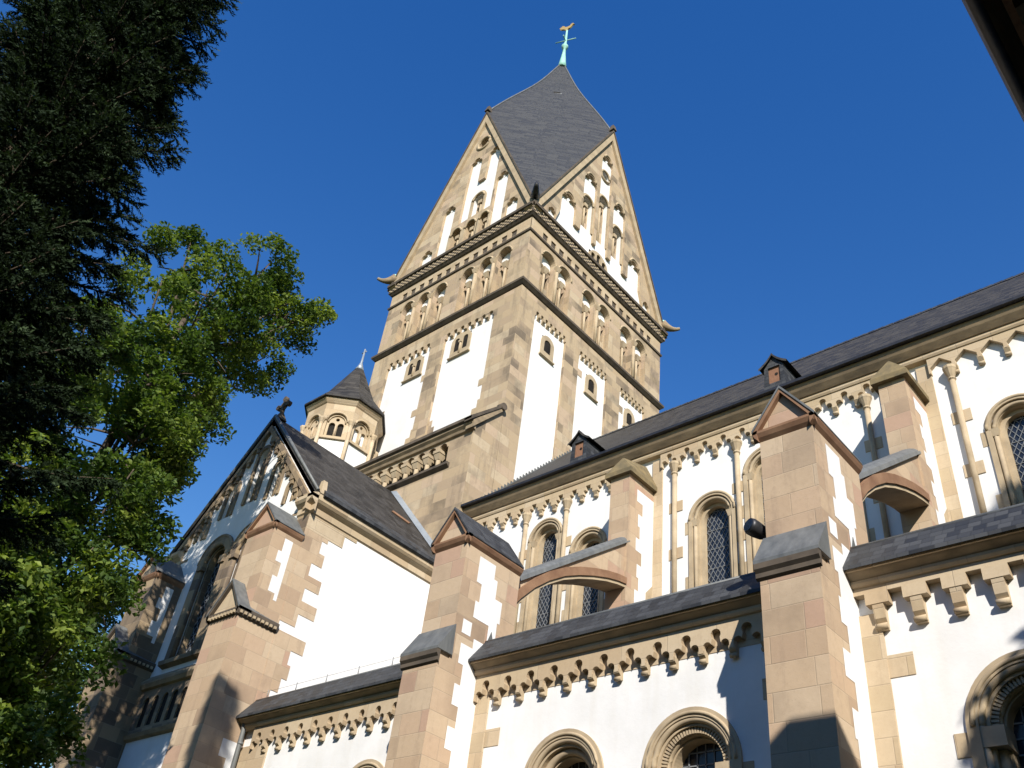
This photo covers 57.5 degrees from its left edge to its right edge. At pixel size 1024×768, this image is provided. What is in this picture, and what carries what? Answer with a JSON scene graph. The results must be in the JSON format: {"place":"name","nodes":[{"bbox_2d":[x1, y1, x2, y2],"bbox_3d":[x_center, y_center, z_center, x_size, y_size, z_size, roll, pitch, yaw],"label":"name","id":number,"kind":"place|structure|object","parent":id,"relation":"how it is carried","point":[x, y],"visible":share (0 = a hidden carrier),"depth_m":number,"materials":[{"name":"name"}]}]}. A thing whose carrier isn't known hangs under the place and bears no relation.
{"place":"outdoors","nodes":[
{"label":"outdoors","id":0,"kind":"place"},
{"bbox_2d":[0,0,241,604],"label":"spruce tree","id":1,"kind":"object","parent":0,"point":[77,77],"visible":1,"depth_m":9.87,"materials":[{"name":"green plant"}]},
{"bbox_2d":[0,0,1023,767],"label":"sky","id":2,"kind":"structure","parent":0,"point":[805,178],"materials":[{"name":"blue"}]},
{"bbox_2d":[52,23,1023,767],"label":"church","id":3,"kind":"structure","parent":0,"point":[500,509],"depth_m":26.33,"materials":[{"name":"stone"}]},
{"bbox_2d":[158,534,233,669],"bbox_3d":[-10.212,7.133,31.055,2.040,4.661,0.620,-25,-49,34],"label":"transept window","id":4,"kind":"structure","parent":3,"relation":"in","point":[193,632],"depth_m":31.09,"materials":[{"name":"stone"}]},
{"bbox_2d":[193,522,251,658],"bbox_3d":[-8.781,6.479,29.990,2.040,4.661,0.620,-25,-49,34],"label":"transept window","id":5,"kind":"structure","parent":3,"relation":"in","point":[234,552],"depth_m":30.73,"materials":[{"name":"stone"}]},
{"bbox_2d":[353,759,383,767],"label":"aisle window","id":6,"kind":"structure","parent":3,"relation":"in","point":[368,763],"depth_m":21.06,"materials":[{"name":"stone"}]},
{"bbox_2d":[400,300,414,341],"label":"belfry window","id":7,"kind":"structure","parent":3,"relation":"in","point":[407,317],"depth_m":50.05,"materials":[{"name":"stone"}]},
{"bbox_2d":[401,355,423,384],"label":"tower window","id":8,"kind":"structure","parent":3,"relation":"in","point":[413,370],"depth_m":46.31,"materials":[{"name":"stone"}]},
{"bbox_2d":[416,291,430,332],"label":"belfry window","id":9,"kind":"structure","parent":3,"relation":"in","point":[423,309],"depth_m":49.34,"materials":[{"name":"stone"}]},
{"bbox_2d":[432,282,447,323],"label":"belfry window","id":10,"kind":"structure","parent":3,"relation":"in","point":[440,299],"depth_m":48.64,"materials":[{"name":"stone"}]},
{"bbox_2d":[447,329,471,361],"bbox_3d":[-2.465,-1.922,44.620,1.420,1.520,0.150,-25,-49,34],"label":"tower window","id":11,"kind":"structure","parent":3,"relation":"in","point":[460,345],"depth_m":44.56,"materials":[{"name":"stone"}]},
{"bbox_2d":[460,266,474,308],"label":"belfry window","id":12,"kind":"structure","parent":3,"relation":"in","point":[465,298],"depth_m":47.50,"materials":[{"name":"stone"}]},
{"bbox_2d":[478,256,492,299],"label":"belfry window","id":13,"kind":"structure","parent":3,"relation":"in","point":[486,274],"depth_m":46.81,"materials":[{"name":"stone"}]},
{"bbox_2d":[496,245,512,288],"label":"belfry window","id":14,"kind":"structure","parent":3,"relation":"in","point":[505,262],"depth_m":46.12,"materials":[{"name":"stone"}]},
{"bbox_2d":[516,517,562,632],"bbox_3d":[1.058,6.635,30.579,1.760,4.946,0.500,-25,-49,34],"label":"clerestory window","id":15,"kind":"structure","parent":3,"relation":"in","point":[538,609],"depth_m":30.79,"materials":[{"name":"stone"}]},
{"bbox_2d":[538,335,553,365],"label":"tower window","id":16,"kind":"structure","parent":3,"relation":"in","point":[546,351],"depth_m":43.50,"materials":[{"name":"stone"}]},
{"bbox_2d":[538,250,556,296],"bbox_3d":[1.562,-5.284,45.916,0.570,3.073,1.206,-25,-49,34],"label":"belfry window","id":17,"kind":"structure","parent":3,"relation":"in","point":[545,268],"depth_m":46.11,"materials":[{"name":"stone"}]},
{"bbox_2d":[555,265,571,311],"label":"belfry window","id":18,"kind":"structure","parent":3,"relation":"in","point":[560,293],"depth_m":46.77,"materials":[{"name":"stone"}]},
{"bbox_2d":[525,728,603,767],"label":"aisle window","id":19,"kind":"structure","parent":3,"relation":"in","point":[563,748],"depth_m":17.87,"materials":[{"name":"stone"}]},
{"bbox_2d":[561,526,606,620],"bbox_3d":[2.417,6.340,29.250,1.760,4.046,0.500,-25,-49,34],"label":"clerestory window","id":20,"kind":"structure","parent":3,"relation":"in","point":[580,601],"depth_m":29.34,"materials":[{"name":"stone"}]},
{"bbox_2d":[580,289,595,334],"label":"belfry window","id":21,"kind":"structure","parent":3,"relation":"in","point":[585,305],"depth_m":47.89,"materials":[{"name":"stone"}]},
{"bbox_2d":[583,374,597,403],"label":"tower window","id":22,"kind":"structure","parent":3,"relation":"in","point":[590,388],"depth_m":45.35,"materials":[{"name":"stone"}]},
{"bbox_2d":[596,304,610,348],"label":"belfry window","id":23,"kind":"structure","parent":3,"relation":"in","point":[601,322],"depth_m":48.60,"materials":[{"name":"stone"}]},
{"bbox_2d":[619,325,632,368],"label":"belfry window","id":24,"kind":"structure","parent":3,"relation":"in","point":[623,344],"depth_m":49.67,"materials":[{"name":"stone"}]},
{"bbox_2d":[622,408,634,426],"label":"tower window","id":25,"kind":"structure","parent":3,"relation":"in","point":[628,417],"depth_m":47.23,"materials":[{"name":"stone"}]},
{"bbox_2d":[634,339,646,382],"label":"belfry window","id":26,"kind":"structure","parent":3,"relation":"in","point":[637,354],"depth_m":50.39,"materials":[{"name":"stone"}]},
{"bbox_2d":[642,706,742,767],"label":"aisle window","id":27,"kind":"structure","parent":3,"relation":"in","point":[696,736],"depth_m":16.28,"materials":[{"name":"stone"}]},
{"bbox_2d":[685,490,739,589],"bbox_3d":[5.838,4.826,26.660,1.840,3.916,0.500,-25,-49,34],"label":"clerestory window","id":28,"kind":"structure","parent":3,"relation":"in","point":[713,548],"depth_m":27.02,"materials":[{"name":"stone"}]},
{"bbox_2d":[742,447,765,573],"bbox_3d":[7.295,3.799,25.930,1.840,4.916,0.500,-25,-49,34],"label":"clerestory window","id":29,"kind":"structure","parent":3,"relation":"in","point":[754,492],"depth_m":26.74,"materials":[{"name":"stone"}]},
{"bbox_2d":[743,518,765,539],"bbox_3d":[4.405,2.611,16.466,0.619,0.373,0.320,20,-40,-15],"label":"floodlight","id":30,"kind":"object","parent":3,"relation":"attached to","point":[754,528],"visible":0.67,"depth_m":16.34,"materials":[{"name":"metal"}]},
{"bbox_2d":[863,500,875,541],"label":"clerestory window","id":31,"kind":"structure","parent":3,"relation":"in","point":[870,532],"depth_m":23.56,"materials":[{"name":"glass"}]},
{"bbox_2d":[965,649,1023,767],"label":"aisle window","id":32,"kind":"structure","parent":3,"relation":"in","point":[994,708],"depth_m":13.22,"materials":[{"name":"stone"}]},
{"bbox_2d":[980,393,1023,508],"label":"clerestory window","id":33,"kind":"structure","parent":3,"relation":"in","point":[1007,430],"depth_m":22.64,"materials":[{"name":"stone"}]},
{"bbox_2d":[962,0,1023,121],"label":"house","id":34,"kind":"structure","parent":0,"point":[999,25],"depth_m":5.44,"materials":[{"name":"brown wood"}]},
{"label":"ground","id":35,"kind":"structure","parent":0,"visible":0},
{"bbox_2d":[0,597,128,767],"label":"broadleaf tree","id":36,"kind":"object","parent":35,"relation":"on","point":[95,625],"visible":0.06,"depth_m":41.15,"materials":[{"name":"green plant"}]},
{"bbox_2d":[0,221,337,767],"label":"broadleaf tree","id":37,"kind":"object","parent":35,"relation":"on","point":[39,625],"visible":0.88,"depth_m":22.83,"materials":[{"name":"green plant"}]}
]}

